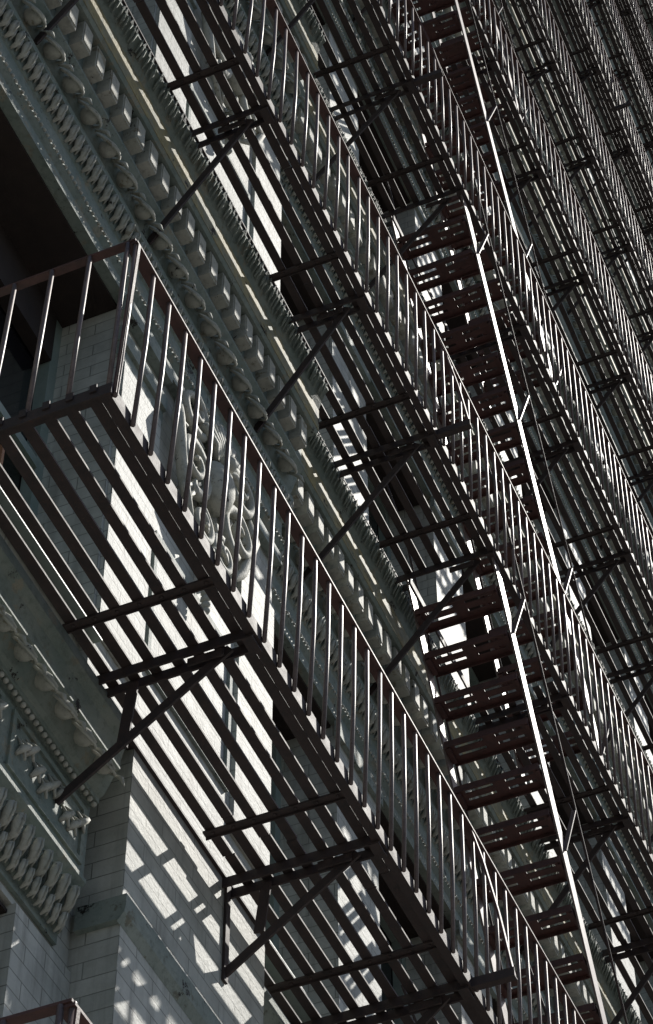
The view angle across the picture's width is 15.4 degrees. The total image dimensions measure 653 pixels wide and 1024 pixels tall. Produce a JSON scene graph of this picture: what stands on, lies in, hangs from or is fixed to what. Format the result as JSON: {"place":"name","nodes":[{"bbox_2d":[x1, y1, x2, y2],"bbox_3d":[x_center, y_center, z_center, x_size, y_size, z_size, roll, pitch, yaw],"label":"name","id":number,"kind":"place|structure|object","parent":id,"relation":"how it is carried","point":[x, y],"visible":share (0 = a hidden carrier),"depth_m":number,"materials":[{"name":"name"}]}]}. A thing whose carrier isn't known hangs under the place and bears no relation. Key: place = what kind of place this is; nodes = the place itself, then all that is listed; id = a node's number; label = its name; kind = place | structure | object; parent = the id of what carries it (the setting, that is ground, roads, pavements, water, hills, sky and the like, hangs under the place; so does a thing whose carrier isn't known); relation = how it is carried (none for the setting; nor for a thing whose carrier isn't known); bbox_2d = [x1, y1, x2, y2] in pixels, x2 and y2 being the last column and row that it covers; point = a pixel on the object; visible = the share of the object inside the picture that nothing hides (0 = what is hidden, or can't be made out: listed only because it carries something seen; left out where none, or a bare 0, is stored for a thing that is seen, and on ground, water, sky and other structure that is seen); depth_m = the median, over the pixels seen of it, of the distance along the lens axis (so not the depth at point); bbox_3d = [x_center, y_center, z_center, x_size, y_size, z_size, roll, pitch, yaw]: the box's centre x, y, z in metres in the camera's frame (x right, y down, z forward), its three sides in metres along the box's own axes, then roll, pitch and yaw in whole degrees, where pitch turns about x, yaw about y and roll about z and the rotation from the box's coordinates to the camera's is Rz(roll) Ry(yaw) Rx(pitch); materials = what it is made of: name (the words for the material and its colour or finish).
{"place":"outdoors","nodes":[
{"label":"outdoors","id":0,"kind":"place"},
{"bbox_2d":[0,305,393,1021],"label":"window panes","id":1,"kind":"object","parent":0,"point":[16,371],"depth_m":11.42,"materials":[{"name":"black glass"}]},
{"bbox_2d":[0,2,652,1023],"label":"window soffits","id":2,"kind":"object","parent":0,"point":[36,234],"depth_m":11.86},
{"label":"pavement","id":3,"kind":"structure","parent":0,"visible":0},
{"bbox_2d":[0,0,652,1023],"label":"walls","id":4,"kind":"structure","parent":3,"relation":"on","point":[146,854],"depth_m":11.01,"materials":[{"name":"paint"}]},
{"bbox_2d":[0,534,131,945],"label":"cornice","id":5,"kind":"structure","parent":4,"relation":"attached to","point":[40,627],"depth_m":9.48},
{"bbox_2d":[0,604,124,932],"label":"cornice ornament","id":6,"kind":"object","parent":5,"relation":"attached to","point":[24,651],"visible":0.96,"depth_m":9.33,"materials":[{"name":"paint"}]},
{"bbox_2d":[0,0,327,568],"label":"cornice","id":7,"kind":"structure","parent":4,"relation":"attached to","point":[21,117],"depth_m":12.39,"materials":[{"name":"grey stone"}]},
{"bbox_2d":[0,0,306,543],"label":"cornice ornament","id":8,"kind":"object","parent":7,"relation":"attached to","point":[248,343],"visible":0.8,"depth_m":12.40,"materials":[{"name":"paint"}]},
{"bbox_2d":[83,0,318,430],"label":"corona band","id":9,"kind":"object","parent":7,"relation":"attached to","point":[151,114],"visible":1,"depth_m":12.93,"materials":[{"name":"grey stone"}]},
{"bbox_2d":[106,0,327,397],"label":"cornice leaf edge","id":10,"kind":"object","parent":7,"relation":"on","point":[141,53],"visible":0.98,"depth_m":13.17,"materials":[{"name":"grey stone"}]},
{"bbox_2d":[73,893,289,1023],"bbox_3d":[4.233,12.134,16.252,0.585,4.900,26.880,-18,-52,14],"label":"string course","id":11,"kind":"object","parent":4,"relation":"attached to","point":[123,911],"visible":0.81,"depth_m":9.62,"materials":[{"name":"grey stone"}]},
{"bbox_2d":[223,0,325,158],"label":"cornice","id":12,"kind":"structure","parent":4,"relation":"attached to","point":[244,7],"depth_m":16.59,"materials":[{"name":"grey stone"}]},
{"bbox_2d":[225,0,307,129],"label":"cornice ornament","id":13,"kind":"object","parent":12,"relation":"attached to","point":[267,40],"visible":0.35,"depth_m":16.29,"materials":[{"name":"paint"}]},
{"bbox_2d":[284,0,317,68],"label":"corona band","id":14,"kind":"object","parent":12,"relation":"attached to","point":[302,31],"visible":1,"depth_m":16.87,"materials":[{"name":"grey stone"}]},
{"bbox_2d":[298,0,324,44],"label":"cornice leaf edge","id":15,"kind":"object","parent":12,"relation":"on","point":[314,23],"visible":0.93,"depth_m":17.05,"materials":[{"name":"grey stone"}]},
{"bbox_2d":[0,320,564,1023],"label":"window frames","id":16,"kind":"structure","parent":4,"relation":"attached to","point":[44,382],"depth_m":11.49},
{"bbox_2d":[0,444,4,465],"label":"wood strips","id":17,"kind":"object","parent":16,"relation":"attached to","point":[2,451],"depth_m":10.61,"materials":[{"name":"brown wood"}]},
{"bbox_2d":[0,0,652,1023],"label":"fire escape","id":18,"kind":"object","parent":4,"relation":"attached to","point":[480,338],"visible":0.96,"depth_m":14.39,"materials":[{"name":"black metal"}]},
{"bbox_2d":[116,0,652,998],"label":"pier trim","id":19,"kind":"structure","parent":4,"relation":"attached to","point":[132,356],"depth_m":12.80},
{"bbox_2d":[171,389,259,614],"bbox_3d":[-0.549,0.030,11.948,0.214,1.398,0.966,-18,-52,14],"label":"cartouche","id":20,"kind":"object","parent":19,"relation":"attached to","point":[183,440],"visible":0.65,"depth_m":12.03,"materials":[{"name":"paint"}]},
{"bbox_2d":[201,1,265,154],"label":"cartouche","id":21,"kind":"object","parent":19,"relation":"attached to","point":[228,74],"visible":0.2,"depth_m":14.98,"materials":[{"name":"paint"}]},
{"bbox_2d":[272,433,638,1023],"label":"cornice","id":22,"kind":"structure","parent":4,"relation":"attached to","point":[304,653],"depth_m":14.68,"materials":[{"name":"grey stone"}]},
{"bbox_2d":[272,478,597,1023],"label":"cornice ornament","id":23,"kind":"object","parent":22,"relation":"attached to","point":[339,571],"visible":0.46,"depth_m":14.68,"materials":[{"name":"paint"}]},
{"bbox_2d":[301,448,622,1023],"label":"corona band","id":24,"kind":"object","parent":22,"relation":"attached to","point":[313,476],"depth_m":14.97,"materials":[{"name":"grey stone"}]},
{"bbox_2d":[309,434,642,1023],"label":"cornice leaf edge","id":25,"kind":"object","parent":22,"relation":"on","point":[597,955],"visible":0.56,"depth_m":15.61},
{"bbox_2d":[280,73,652,931],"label":"cornice","id":26,"kind":"structure","parent":4,"relation":"attached to","point":[376,395],"depth_m":18.10,"materials":[{"name":"grey stone"}]},
{"bbox_2d":[280,106,652,897],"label":"cornice ornament","id":27,"kind":"object","parent":26,"relation":"attached to","point":[352,224],"visible":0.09,"depth_m":18.22,"materials":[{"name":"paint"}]},
{"bbox_2d":[304,88,652,800],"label":"corona band","id":28,"kind":"object","parent":26,"relation":"attached to","point":[332,152],"visible":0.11,"depth_m":18.31,"materials":[{"name":"grey stone"}]},
{"bbox_2d":[311,73,652,770],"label":"cornice leaf edge","id":29,"kind":"object","parent":26,"relation":"on","point":[499,455],"visible":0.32,"depth_m":19.61,"materials":[{"name":"grey stone"}]},
{"bbox_2d":[315,0,652,707],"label":"cornice","id":30,"kind":"structure","parent":4,"relation":"attached to","point":[454,286],"depth_m":23.12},
{"bbox_2d":[326,0,652,688],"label":"cornice ornament","id":31,"kind":"object","parent":30,"relation":"attached to","point":[490,275],"visible":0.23,"depth_m":22.94,"materials":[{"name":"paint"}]},
{"bbox_2d":[382,7,650,591],"bbox_3d":[1.795,-2.075,23.303,0.004,0.190,10.407,-18,-52,14],"label":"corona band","id":32,"kind":"object","parent":30,"relation":"attached to","point":[544,360],"depth_m":24.70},
{"bbox_2d":[385,0,650,582],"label":"cornice leaf edge","id":33,"kind":"object","parent":30,"relation":"on","point":[549,355],"visible":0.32,"depth_m":24.43,"materials":[{"name":"grey stone"}]},
{"bbox_2d":[415,1,652,528],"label":"cornice","id":34,"kind":"structure","parent":4,"relation":"attached to","point":[426,17],"depth_m":27.76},
{"bbox_2d":[435,6,652,498],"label":"cornice ornament","id":35,"kind":"object","parent":34,"relation":"attached to","point":[562,273],"visible":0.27,"depth_m":27.73,"materials":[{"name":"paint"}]},
{"bbox_2d":[465,27,652,456],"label":"corona band","id":36,"kind":"object","parent":34,"relation":"attached to","point":[571,269],"depth_m":28.01,"materials":[{"name":"grey stone"}]},
{"bbox_2d":[477,0,652,411],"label":"cornice","id":37,"kind":"structure","parent":4,"relation":"attached to","point":[585,167],"depth_m":31.74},
{"bbox_2d":[495,0,652,368],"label":"cornice ornament","id":38,"kind":"object","parent":37,"relation":"attached to","point":[576,185],"visible":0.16,"depth_m":31.67,"materials":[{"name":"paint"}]},
{"bbox_2d":[507,0,652,344],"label":"corona band","id":39,"kind":"object","parent":37,"relation":"attached to","point":[551,102],"depth_m":31.82,"materials":[{"name":"grey stone"}]},
{"bbox_2d":[519,0,652,322],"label":"cornice","id":40,"kind":"structure","parent":4,"relation":"attached to","point":[631,192],"depth_m":36.06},
{"bbox_2d":[535,1,651,283],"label":"cornice ornament","id":41,"kind":"object","parent":40,"relation":"attached to","point":[593,141],"visible":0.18,"depth_m":35.78,"materials":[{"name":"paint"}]},
{"bbox_2d":[559,0,652,216],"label":"cornice","id":42,"kind":"structure","parent":4,"relation":"attached to","point":[597,85],"depth_m":39.94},
{"bbox_2d":[573,0,651,195],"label":"cornice ornament","id":43,"kind":"object","parent":42,"relation":"attached to","point":[611,93],"visible":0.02,"depth_m":40.21,"materials":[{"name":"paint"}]},
{"bbox_2d":[579,0,652,184],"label":"corona band","id":44,"kind":"object","parent":42,"relation":"attached to","point":[613,84],"visible":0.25,"depth_m":40.51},
{"bbox_2d":[585,0,652,168],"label":"cornice","id":45,"kind":"structure","parent":4,"relation":"attached to","point":[623,92],"depth_m":44.53,"materials":[{"name":"grey stone"}]},
{"bbox_2d":[595,5,652,150],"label":"cornice ornament","id":46,"kind":"object","parent":45,"relation":"attached to","point":[617,60],"visible":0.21,"depth_m":44.43,"materials":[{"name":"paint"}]}
]}

